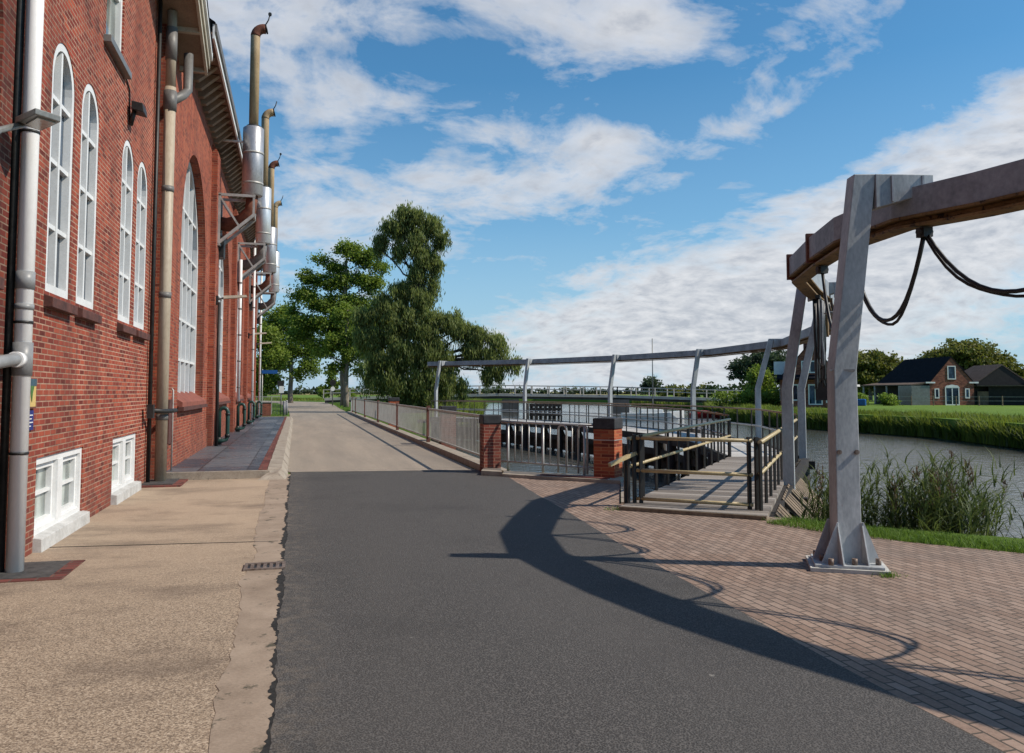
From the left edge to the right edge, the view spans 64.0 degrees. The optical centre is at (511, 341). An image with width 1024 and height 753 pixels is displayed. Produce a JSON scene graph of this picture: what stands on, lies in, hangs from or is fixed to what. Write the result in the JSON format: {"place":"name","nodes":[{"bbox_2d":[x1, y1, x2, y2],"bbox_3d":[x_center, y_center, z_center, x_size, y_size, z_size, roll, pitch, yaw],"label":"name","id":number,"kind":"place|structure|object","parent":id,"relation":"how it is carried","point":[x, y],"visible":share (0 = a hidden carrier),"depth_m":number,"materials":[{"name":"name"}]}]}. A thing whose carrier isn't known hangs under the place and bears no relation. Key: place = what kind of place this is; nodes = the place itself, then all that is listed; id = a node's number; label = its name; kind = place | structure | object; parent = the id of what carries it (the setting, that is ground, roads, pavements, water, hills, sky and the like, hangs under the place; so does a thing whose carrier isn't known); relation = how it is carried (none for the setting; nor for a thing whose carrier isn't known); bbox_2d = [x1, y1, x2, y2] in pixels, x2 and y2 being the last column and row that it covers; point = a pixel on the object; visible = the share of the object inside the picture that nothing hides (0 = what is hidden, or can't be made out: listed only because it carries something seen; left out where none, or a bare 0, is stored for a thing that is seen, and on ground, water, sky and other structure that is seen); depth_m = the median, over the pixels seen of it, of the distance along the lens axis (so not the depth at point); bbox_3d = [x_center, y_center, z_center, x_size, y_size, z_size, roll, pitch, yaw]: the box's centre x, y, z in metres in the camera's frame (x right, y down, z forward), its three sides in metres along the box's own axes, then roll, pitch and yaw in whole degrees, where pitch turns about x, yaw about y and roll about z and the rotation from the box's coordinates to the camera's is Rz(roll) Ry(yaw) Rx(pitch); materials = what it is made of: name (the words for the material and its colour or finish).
{"place":"outdoors","nodes":[
{"label":"outdoors","id":0,"kind":"place"},
{"bbox_2d":[0,478,269,752],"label":"pavement","id":1,"kind":"structure","parent":0,"point":[116,649],"depth_m":5.57,"materials":[{"name":"concrete"}]},
{"bbox_2d":[0,560,85,582],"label":"gully slab","id":2,"kind":"structure","parent":1,"relation":"on","point":[46,570],"depth_m":7.22,"materials":[{"name":"brick"}]},
{"bbox_2d":[141,478,187,487],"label":"gully slab","id":3,"kind":"structure","parent":1,"relation":"on","point":[174,482],"depth_m":13.87,"materials":[{"name":"brick"}]},
{"bbox_2d":[166,417,284,471],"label":"footpath","id":4,"kind":"structure","parent":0,"point":[247,447],"depth_m":19.82,"materials":[{"name":"stone"}]},
{"bbox_2d":[218,406,229,444],"bbox_3d":[-7.907,2.285,22.377,0.390,1.045,0.202,2,-4,-31],"label":"bent pipe","id":5,"kind":"object","parent":4,"relation":"on","point":[227,430],"visible":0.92,"depth_m":22.35,"materials":[{"name":"green metal"}]},
{"bbox_2d":[235,402,245,431],"bbox_3d":[-9.815,2.728,29.617,0.390,1.045,0.202,2,-4,-31],"label":"bent pipe","id":6,"kind":"object","parent":4,"relation":"on","point":[238,428],"visible":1,"depth_m":29.58,"materials":[{"name":"green metal"}]},
{"bbox_2d":[255,401,471,472],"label":"old road","id":7,"kind":"structure","parent":0,"point":[327,436],"depth_m":23.74,"materials":[{"name":"concrete"}]},
{"bbox_2d":[502,471,623,484],"bbox_3d":[0.869,3.285,15.030,2.640,1.675,0.605,-2,-4,29],"label":"basin coping","id":8,"kind":"object","parent":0,"point":[530,475],"depth_m":14.86,"materials":[{"name":"concrete"}]},
{"bbox_2d":[501,421,593,474],"bbox_3d":[0.670,2.017,15.561,2.066,0.971,0.056,-2,-4,32],"label":"steel railing","id":9,"kind":"object","parent":8,"relation":"on","point":[585,467],"visible":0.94,"depth_m":15.48,"materials":[{"name":"metal"}]},
{"bbox_2d":[593,417,622,477],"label":"brick pillar","id":10,"kind":"structure","parent":8,"relation":"on","point":[607,439],"depth_m":14.73,"materials":[{"name":"brick"}]},
{"bbox_2d":[208,0,1023,391],"label":"sky","id":11,"kind":"structure","parent":0,"point":[605,177],"materials":[{"name":"blue"}]},
{"bbox_2d":[269,470,1003,752],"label":"asphalt road","id":12,"kind":"structure","parent":0,"point":[448,611],"depth_m":5.05,"materials":[{"name":"asphalt"}]},
{"bbox_2d":[260,475,290,752],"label":"tar edge","id":13,"kind":"object","parent":12,"relation":"on","point":[274,625],"visible":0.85,"depth_m":5.50,"materials":[{"name":"asphalt"}]},
{"bbox_2d":[255,400,1023,551],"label":"bank","id":14,"kind":"structure","parent":0,"point":[1008,539],"depth_m":9.52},
{"bbox_2d":[0,0,262,558],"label":"pumping station","id":15,"kind":"object","parent":14,"relation":"on","point":[90,341],"visible":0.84,"depth_m":11.68,"materials":[{"name":"red brick"}]},
{"bbox_2d":[0,0,25,572],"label":"pilaster","id":16,"kind":"object","parent":15,"relation":"attached to","point":[12,238],"visible":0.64,"depth_m":7.34,"materials":[{"name":"brick"}]},
{"bbox_2d":[0,0,43,572],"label":"downpipe","id":17,"kind":"object","parent":15,"relation":"attached to","point":[18,359],"visible":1,"depth_m":7.33,"materials":[{"name":"metal"}]},
{"bbox_2d":[0,108,60,133],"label":"wall lamp","id":18,"kind":"object","parent":15,"relation":"attached to","point":[37,119],"visible":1,"depth_m":7.04,"materials":[{"name":"grey metal"}]},
{"bbox_2d":[30,379,36,408],"bbox_3d":[-4.661,0.504,7.930,0.022,0.290,0.300,1,-4,-15],"label":"wall sign","id":19,"kind":"object","parent":15,"relation":"attached to","point":[33,394],"visible":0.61,"depth_m":7.98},
{"bbox_2d":[34,447,81,535],"bbox_3d":[-5.071,1.619,9.049,0.135,0.790,1.880,1,-4,-15],"label":"basement window","id":20,"kind":"structure","parent":15,"relation":"in","point":[58,475],"depth_m":8.98,"materials":[{"name":"white paint"}]},
{"bbox_2d":[45,43,73,299],"bbox_3d":[-4.943,-1.867,8.881,0.090,2.746,0.896,1,-4,-15],"label":"window","id":21,"kind":"structure","parent":15,"relation":"in","point":[61,135],"depth_m":9.09,"materials":[{"name":"white paint"}]},
{"bbox_2d":[76,84,98,309],"bbox_3d":[-5.250,-1.796,10.044,0.090,2.746,0.886,1,-4,-15],"label":"window","id":22,"kind":"structure","parent":15,"relation":"in","point":[90,123],"depth_m":10.28,"materials":[{"name":"white paint"}]},
{"bbox_2d":[106,0,122,50],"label":"upper window","id":23,"kind":"structure","parent":15,"relation":"in","point":[113,15],"depth_m":11.76,"materials":[{"name":"white paint"}]},
{"bbox_2d":[111,433,134,492],"bbox_3d":[-5.962,1.826,12.427,0.135,0.790,1.800,1,-4,-15],"label":"basement window","id":24,"kind":"structure","parent":15,"relation":"in","point":[123,455],"depth_m":12.40,"materials":[{"name":"white paint"}]},
{"bbox_2d":[118,140,132,323],"bbox_3d":[-5.841,-1.659,12.288,0.090,2.746,0.896,1,-4,-15],"label":"window","id":25,"kind":"structure","parent":15,"relation":"in","point":[127,160],"depth_m":12.57,"materials":[{"name":"white paint"}]},
{"bbox_2d":[126,79,146,125],"bbox_3d":[-5.615,-3.552,12.234,0.236,0.637,0.503,1,-4,-15],"label":"floodlight","id":26,"kind":"object","parent":15,"relation":"attached to","point":[138,108],"visible":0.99,"depth_m":12.25,"materials":[{"name":"black metal"}]},
{"bbox_2d":[133,162,146,329],"bbox_3d":[-6.147,-1.588,13.452,0.090,2.746,0.946,1,-4,-15],"label":"window","id":27,"kind":"structure","parent":15,"relation":"in","point":[141,217],"depth_m":13.76,"materials":[{"name":"white paint"}]},
{"bbox_2d":[145,0,162,481],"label":"cable conduit","id":28,"kind":"object","parent":15,"relation":"attached to","point":[154,228],"visible":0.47,"depth_m":14.29,"materials":[{"name":"black metal"}]},
{"bbox_2d":[154,10,192,480],"bbox_3d":[-6.134,-1.742,14.873,0.229,8.410,0.881,0,-3,1],"label":"downpipe","id":29,"kind":"object","parent":15,"relation":"attached to","point":[172,97],"visible":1,"depth_m":14.49,"materials":[{"name":"metal"}]},
{"bbox_2d":[147,404,177,417],"bbox_3d":[-6.053,1.207,14.274,0.188,0.230,1.061,0,-4,4],"label":"pipe clamp","id":30,"kind":"object","parent":29,"relation":"attached to","point":[152,410],"visible":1,"depth_m":13.90,"materials":[{"name":"black metal"}]},
{"bbox_2d":[177,161,197,392],"bbox_3d":[-7.513,-1.448,18.703,0.120,5.566,4.536,1,-4,-15],"label":"window","id":31,"kind":"structure","parent":15,"relation":"in","point":[189,234],"depth_m":19.68,"materials":[{"name":"glass"}]},
{"bbox_2d":[214,302,220,445],"bbox_3d":[-7.886,0.865,21.955,0.090,3.850,0.086,1,-4,-15],"label":"standpipe","id":32,"kind":"object","parent":15,"relation":"attached to","point":[217,371],"visible":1,"depth_m":21.92,"materials":[{"name":"black metal"}]},
{"bbox_2d":[218,260,222,391],"bbox_3d":[-9.446,-1.000,26.040,0.120,5.566,4.536,1,-4,-15],"label":"window","id":33,"kind":"structure","parent":15,"relation":"in","point":[220,289],"depth_m":28.04,"materials":[{"name":"white paint"}]},
{"bbox_2d":[237,259,242,400],"bbox_3d":[-9.889,-0.413,29.741,0.132,5.150,0.126,1,-4,-15],"label":"downpipe","id":34,"kind":"object","parent":15,"relation":"attached to","point":[239,329],"visible":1,"depth_m":29.70,"materials":[{"name":"metal"}]},
{"bbox_2d":[217,12,271,259],"bbox_3d":[-7.634,-5.891,23.260,1.452,7.096,1.005,1,-4,-15],"label":"exhaust stack","id":35,"kind":"object","parent":15,"relation":"attached to","point":[252,160],"visible":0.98,"depth_m":22.96,"materials":[{"name":"silver metal"}]},
{"bbox_2d":[250,238,256,423],"bbox_3d":[-11.725,-0.513,37.136,0.132,8.450,0.126,1,-4,-15],"label":"downpipe","id":36,"kind":"object","parent":15,"relation":"attached to","point":[253,336],"visible":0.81,"depth_m":37.07,"materials":[{"name":"metal"}]},
{"bbox_2d":[237,101,276,290],"bbox_3d":[-9.600,-5.484,30.694,1.436,7.189,1.005,1,-4,-15],"label":"exhaust stack","id":37,"kind":"object","parent":15,"relation":"attached to","point":[262,234],"visible":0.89,"depth_m":30.39,"materials":[{"name":"silver metal"}]},
{"bbox_2d":[258,268,262,414],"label":"downpipe","id":38,"kind":"object","parent":15,"relation":"attached to","point":[259,389],"visible":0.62,"depth_m":46.24,"materials":[{"name":"metal"}]},
{"bbox_2d":[249,153,281,310],"bbox_3d":[-11.543,-5.136,38.137,1.469,7.402,1.005,1,-4,-15],"label":"exhaust stack","id":39,"kind":"object","parent":15,"relation":"attached to","point":[269,267],"visible":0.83,"depth_m":37.83,"materials":[{"name":"silver metal"}]},
{"bbox_2d":[257,196,282,323],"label":"exhaust stack","id":40,"kind":"object","parent":15,"relation":"attached to","point":[271,301],"visible":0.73,"depth_m":45.27,"materials":[{"name":"silver metal"}]},
{"bbox_2d":[166,416,287,479],"bbox_3d":[-9.639,3.405,30.899,1.950,0.170,33.240,1,-4,-15],"label":"footpath edge","id":41,"kind":"object","parent":14,"relation":"on","point":[215,475],"visible":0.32,"depth_m":14.89,"materials":[{"name":"concrete"}]},
{"bbox_2d":[209,474,290,752],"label":"pavement edge","id":42,"kind":"object","parent":14,"relation":"on","point":[243,708],"visible":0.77,"depth_m":4.98,"materials":[{"name":"concrete"}]},
{"bbox_2d":[243,561,285,571],"bbox_3d":[-2.246,2.046,7.447,0.360,0.024,0.280,1,-4,-15],"label":"drain grating","id":43,"kind":"object","parent":42,"relation":"on","point":[264,566],"visible":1,"depth_m":7.44,"materials":[{"name":"metal"}]},
{"bbox_2d":[258,417,286,469],"bbox_3d":[-8.792,3.433,31.079,0.160,0.176,32.920,1,-4,-15],"label":"footpath brick edging","id":44,"kind":"object","parent":14,"relation":"on","point":[264,465],"visible":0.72,"depth_m":19.42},
{"bbox_2d":[255,323,292,398],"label":"tree","id":45,"kind":"object","parent":14,"relation":"on","point":[273,355],"visible":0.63,"depth_m":79.58,"materials":[{"name":"green plant"}]},
{"bbox_2d":[258,417,292,479],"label":"kerb","id":46,"kind":"structure","parent":14,"relation":"on","point":[278,465],"depth_m":18.43,"materials":[{"name":"concrete"}]},
{"bbox_2d":[259,302,324,402],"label":"tree","id":47,"kind":"object","parent":14,"relation":"on","point":[307,364],"visible":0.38,"depth_m":113.41,"materials":[{"name":"green plant"}]},
{"bbox_2d":[276,237,392,405],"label":"tree","id":48,"kind":"object","parent":14,"relation":"on","point":[342,279],"visible":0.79,"depth_m":86.30,"materials":[{"name":"green plant"}]},
{"bbox_2d":[316,370,356,397],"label":"tree","id":49,"kind":"object","parent":14,"relation":"on","point":[321,388],"visible":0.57,"depth_m":131.22,"materials":[{"name":"green plant"}]},
{"bbox_2d":[311,298,377,406],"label":"tree","id":50,"kind":"object","parent":14,"relation":"on","point":[341,344],"visible":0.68,"depth_m":78.76,"materials":[{"name":"green plant"}]},
{"bbox_2d":[347,411,501,475],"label":"basin kerb","id":51,"kind":"structure","parent":14,"relation":"on","point":[465,459],"depth_m":21.30,"materials":[{"name":"concrete"}]},
{"bbox_2d":[352,397,479,455],"bbox_3d":[-5.948,3.251,37.496,0.100,1.080,43.500,1,-4,-15],"label":"road fence","id":52,"kind":"object","parent":51,"relation":"on","point":[384,412],"visible":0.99,"depth_m":24.52,"materials":[{"name":"metal"}]},
{"bbox_2d":[349,200,524,412],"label":"willow tree","id":53,"kind":"object","parent":14,"relation":"on","point":[398,319],"visible":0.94,"depth_m":62.62,"materials":[{"name":"green plant"}]},
{"bbox_2d":[422,397,490,424],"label":"bank reeds","id":54,"kind":"object","parent":14,"relation":"on","point":[478,405],"visible":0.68,"depth_m":62.50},
{"bbox_2d":[479,414,501,471],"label":"brick pillar","id":55,"kind":"structure","parent":14,"relation":"on","point":[490,440],"depth_m":16.09,"materials":[{"name":"brick"}]},
{"bbox_2d":[263,395,1023,442],"bbox_3d":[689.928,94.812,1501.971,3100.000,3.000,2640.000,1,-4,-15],"label":"bank","id":56,"kind":"structure","parent":0,"point":[1005,409],"depth_m":77.09,"materials":[{"name":"green plant"}]},
{"bbox_2d":[267,384,730,394],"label":"distant wood","id":57,"kind":"object","parent":56,"relation":"on","point":[305,391],"visible":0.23,"depth_m":448.47,"materials":[{"name":"green plant"}]},
{"bbox_2d":[323,385,742,412],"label":"road bridge","id":58,"kind":"structure","parent":56,"relation":"on","point":[506,397],"depth_m":106.64,"materials":[{"name":"concrete"}]},
{"bbox_2d":[637,375,663,401],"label":"tree","id":59,"kind":"object","parent":56,"relation":"on","point":[647,382],"visible":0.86,"depth_m":152.49,"materials":[{"name":"green plant"}]},
{"bbox_2d":[631,395,708,408],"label":"bank reeds","id":60,"kind":"object","parent":56,"relation":"on","point":[666,403],"visible":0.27,"depth_m":143.18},
{"bbox_2d":[707,387,779,409],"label":"hedge","id":61,"kind":"object","parent":56,"relation":"on","point":[766,398],"visible":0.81,"depth_m":85.30,"materials":[{"name":"green plant"}]},
{"bbox_2d":[724,350,786,389],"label":"tree","id":62,"kind":"object","parent":56,"relation":"on","point":[742,365],"visible":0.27,"depth_m":146.06,"materials":[{"name":"green plant"}]},
{"bbox_2d":[640,381,873,397],"bbox_3d":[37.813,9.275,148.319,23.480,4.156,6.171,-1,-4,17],"label":"distant wood","id":63,"kind":"object","parent":56,"relation":"on","point":[688,394],"visible":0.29,"depth_m":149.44,"materials":[{"name":"green plant"}]},
{"bbox_2d":[741,363,778,399],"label":"tree","id":64,"kind":"object","parent":56,"relation":"on","point":[753,374],"visible":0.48,"depth_m":86.94,"materials":[{"name":"green plant"}]},
{"bbox_2d":[774,343,827,407],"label":"villa","id":65,"kind":"object","parent":56,"relation":"on","point":[810,397],"visible":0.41,"depth_m":80.08,"materials":[{"name":"brick"}]},
{"bbox_2d":[808,384,822,404],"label":"window","id":66,"kind":"structure","parent":65,"relation":"in","point":[812,400],"depth_m":79.83,"materials":[{"name":"glass"}]},
{"bbox_2d":[702,400,1023,448],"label":"bank reeds","id":67,"kind":"object","parent":56,"relation":"on","point":[992,434],"visible":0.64,"depth_m":50.15,"materials":[{"name":"plant"}]},
{"bbox_2d":[827,348,903,401],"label":"tree","id":68,"kind":"object","parent":56,"relation":"on","point":[875,366],"visible":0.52,"depth_m":128.57,"materials":[{"name":"green plant"}]},
{"bbox_2d":[877,392,902,405],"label":"shrub","id":69,"kind":"object","parent":56,"relation":"on","point":[885,399],"visible":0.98,"depth_m":92.38,"materials":[{"name":"green plant"}]},
{"bbox_2d":[861,356,978,404],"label":"farmhouse","id":70,"kind":"object","parent":56,"relation":"on","point":[941,380],"visible":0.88,"depth_m":95.88,"materials":[{"name":"brick"}]},
{"bbox_2d":[945,388,959,404],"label":"window","id":71,"kind":"structure","parent":70,"relation":"in","point":[950,393],"depth_m":95.63,"materials":[{"name":"glass"}]},
{"bbox_2d":[907,338,1023,378],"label":"tree","id":72,"kind":"object","parent":56,"relation":"on","point":[965,354],"visible":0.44,"depth_m":125.75,"materials":[{"name":"green plant"}]},
{"bbox_2d":[965,364,1023,404],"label":"barn","id":73,"kind":"structure","parent":56,"relation":"on","point":[999,374],"depth_m":96.70,"materials":[{"name":"brown tile"}]},
{"bbox_2d":[974,385,1023,404],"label":"lean to","id":74,"kind":"object","parent":56,"relation":"on","point":[1010,394],"visible":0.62,"depth_m":95.07,"materials":[{"name":"black wood"}]},
{"bbox_2d":[414,402,1023,537],"bbox_3d":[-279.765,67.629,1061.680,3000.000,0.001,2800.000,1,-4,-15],"label":"water","id":75,"kind":"structure","parent":0,"point":[871,446],"depth_m":35.89,"materials":[{"name":"grey liquid"}]},
{"bbox_2d":[422,361,444,429],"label":"rail post","id":76,"kind":"object","parent":75,"relation":"in","point":[441,363],"visible":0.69,"depth_m":50.78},
{"bbox_2d":[511,358,532,425],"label":"rail post","id":77,"kind":"object","parent":75,"relation":"in","point":[529,361],"visible":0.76,"depth_m":47.03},
{"bbox_2d":[527,404,559,418],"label":"mooring fender","id":78,"kind":"object","parent":75,"relation":"in","point":[539,409],"visible":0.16,"depth_m":83.33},
{"bbox_2d":[608,354,619,416],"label":"rail post","id":79,"kind":"object","parent":75,"relation":"in","point":[615,357],"visible":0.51,"depth_m":42.05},
{"bbox_2d":[430,417,801,476],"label":"walkway","id":80,"kind":"structure","parent":75,"relation":"in","point":[738,449],"depth_m":31.78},
{"bbox_2d":[431,401,728,456],"bbox_3d":[1.727,3.248,35.023,3.379,1.125,31.607,1,-4,-19],"label":"deck railing","id":81,"kind":"object","parent":80,"relation":"on","point":[647,420],"visible":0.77,"depth_m":30.81,"materials":[{"name":"black metal"}]},
{"bbox_2d":[445,400,796,438],"bbox_3d":[3.245,3.287,35.827,4.128,1.145,33.332,1,-4,-19],"label":"deck railing","id":82,"kind":"object","parent":80,"relation":"on","point":[712,407],"visible":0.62,"depth_m":33.07,"materials":[{"name":"black metal"}]},
{"bbox_2d":[621,338,683,419],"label":"sailboat","id":83,"kind":"object","parent":75,"relation":"on","point":[676,414],"visible":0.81,"depth_m":80.94,"materials":[{"name":"grey metal"}]},
{"bbox_2d":[682,349,704,432],"bbox_3d":[7.749,3.582,36.515,2.448,6.500,0.435,1,-4,-9],"label":"rail post","id":84,"kind":"object","parent":75,"relation":"in","point":[699,353],"visible":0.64,"depth_m":36.61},
{"bbox_2d":[619,457,808,520],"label":"timber deck","id":85,"kind":"structure","parent":75,"relation":"in","point":[713,488],"depth_m":12.47,"materials":[{"name":"wood"}]},
{"bbox_2d":[626,418,730,502],"bbox_3d":[3.412,2.098,15.471,0.056,1.037,8.913,-2,-4,24],"label":"deck railing","id":86,"kind":"object","parent":85,"relation":"on","point":[668,454],"visible":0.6,"depth_m":14.34,"materials":[{"name":"black metal"}]},
{"bbox_2d":[608,434,758,509],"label":"deck gate","id":87,"kind":"structure","parent":85,"relation":"on","point":[749,504],"depth_m":11.15,"materials":[{"name":"black metal"}]},
{"bbox_2d":[758,418,797,510],"bbox_3d":[4.993,2.075,15.044,0.064,1.030,9.448,-1,-4,22],"label":"deck railing","id":88,"kind":"object","parent":85,"relation":"on","point":[771,438],"visible":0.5,"depth_m":12.18,"materials":[{"name":"black metal"}]},
{"bbox_2d":[774,478,825,518],"bbox_3d":[5.285,3.200,13.447,1.486,1.584,6.675,-1,-4,21],"label":"timber fender","id":89,"kind":"object","parent":85,"relation":"attached to","point":[792,502],"visible":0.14,"depth_m":12.99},
{"bbox_2d":[753,339,780,443],"bbox_3d":[8.635,3.156,29.538,2.717,6.500,0.338,-1,-4,10],"label":"rail post","id":90,"kind":"object","parent":75,"relation":"in","point":[775,343],"visible":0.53,"depth_m":29.48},
{"bbox_2d":[797,320,814,485],"bbox_3d":[7.217,2.647,21.200,2.640,6.500,0.323,-1,-4,21],"label":"rail post","id":91,"kind":"object","parent":75,"relation":"in","point":[802,448],"visible":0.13,"depth_m":21.07,"materials":[{"name":"metal"}]},
{"bbox_2d":[781,282,835,518],"bbox_3d":[4.487,2.228,14.340,2.529,6.500,0.418,-1,-4,17],"label":"rail post","id":92,"kind":"object","parent":75,"relation":"in","point":[788,457],"visible":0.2,"depth_m":14.21,"materials":[{"name":"metal"}]},
{"bbox_2d":[427,159,1023,367],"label":"overhead rail","id":93,"kind":"object","parent":92,"relation":"attached to","point":[924,210],"visible":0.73,"depth_m":7.81,"materials":[{"name":"grey metal"}]},
{"bbox_2d":[812,295,825,389],"bbox_3d":[4.995,0.044,13.277,0.180,1.479,1.240,-1,-4,22],"label":"hose bundle","id":94,"kind":"object","parent":93,"relation":"hanging from","point":[819,327],"visible":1,"depth_m":12.95,"materials":[{"name":"black rubber"}]},
{"bbox_2d":[815,302,830,399],"bbox_3d":[5.347,0.174,14.088,0.275,1.670,0.520,-1,-4,22],"label":"rail trolley","id":95,"kind":"object","parent":93,"relation":"hanging from","point":[820,392],"visible":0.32,"depth_m":13.92,"materials":[{"name":"black metal"}]},
{"bbox_2d":[821,273,831,328],"bbox_3d":[3.713,-0.470,9.360,0.050,0.913,1.268,0,-4,6],"label":"hose","id":96,"kind":"object","parent":93,"relation":"hanging from","point":[826,299],"visible":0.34,"depth_m":9.78,"materials":[{"name":"black rubber"}]},
{"bbox_2d":[863,237,924,325],"bbox_3d":[3.726,-0.576,8.150,0.060,0.851,1.310,0,-4,-7],"label":"hose","id":97,"kind":"object","parent":93,"relation":"hanging from","point":[899,312],"visible":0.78,"depth_m":7.85,"materials":[{"name":"black rubber"}]},
{"bbox_2d":[925,235,1023,297],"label":"hose","id":98,"kind":"object","parent":93,"relation":"hanging from","point":[950,267],"visible":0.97,"depth_m":7.13,"materials":[{"name":"black rubber"}]},
{"bbox_2d":[510,478,1023,752],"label":"brick paving","id":99,"kind":"structure","parent":0,"point":[938,631],"depth_m":6.33,"materials":[{"name":"brick"}]},
{"bbox_2d":[806,174,932,575],"bbox_3d":[3.294,0.259,7.517,1.164,3.600,0.580,-1,-4,15],"label":"rail post","id":100,"kind":"object","parent":99,"relation":"on","point":[845,545],"visible":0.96,"depth_m":7.50,"materials":[{"name":"metal"}]},
{"bbox_2d":[765,514,1023,552],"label":"grass","id":101,"kind":"structure","parent":0,"point":[975,541],"depth_m":8.83,"materials":[{"name":"plant"}]},
{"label":"bank slope","id":102,"kind":"structure","parent":0,"visible":0},
{"bbox_2d":[777,437,1023,537],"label":"reeds","id":103,"kind":"object","parent":102,"relation":"on","point":[939,526],"visible":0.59,"depth_m":9.90,"materials":[{"name":"green plant"}]},
{"bbox_2d":[802,467,1023,538],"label":"reed stems","id":104,"kind":"object","parent":102,"relation":"on","point":[928,509],"visible":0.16,"depth_m":9.81,"materials":[{"name":"green plant"}]},
{"bbox_2d":[813,449,1023,517],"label":"reed plumes","id":105,"kind":"object","parent":104,"relation":"attached to","point":[916,473],"visible":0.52,"depth_m":9.86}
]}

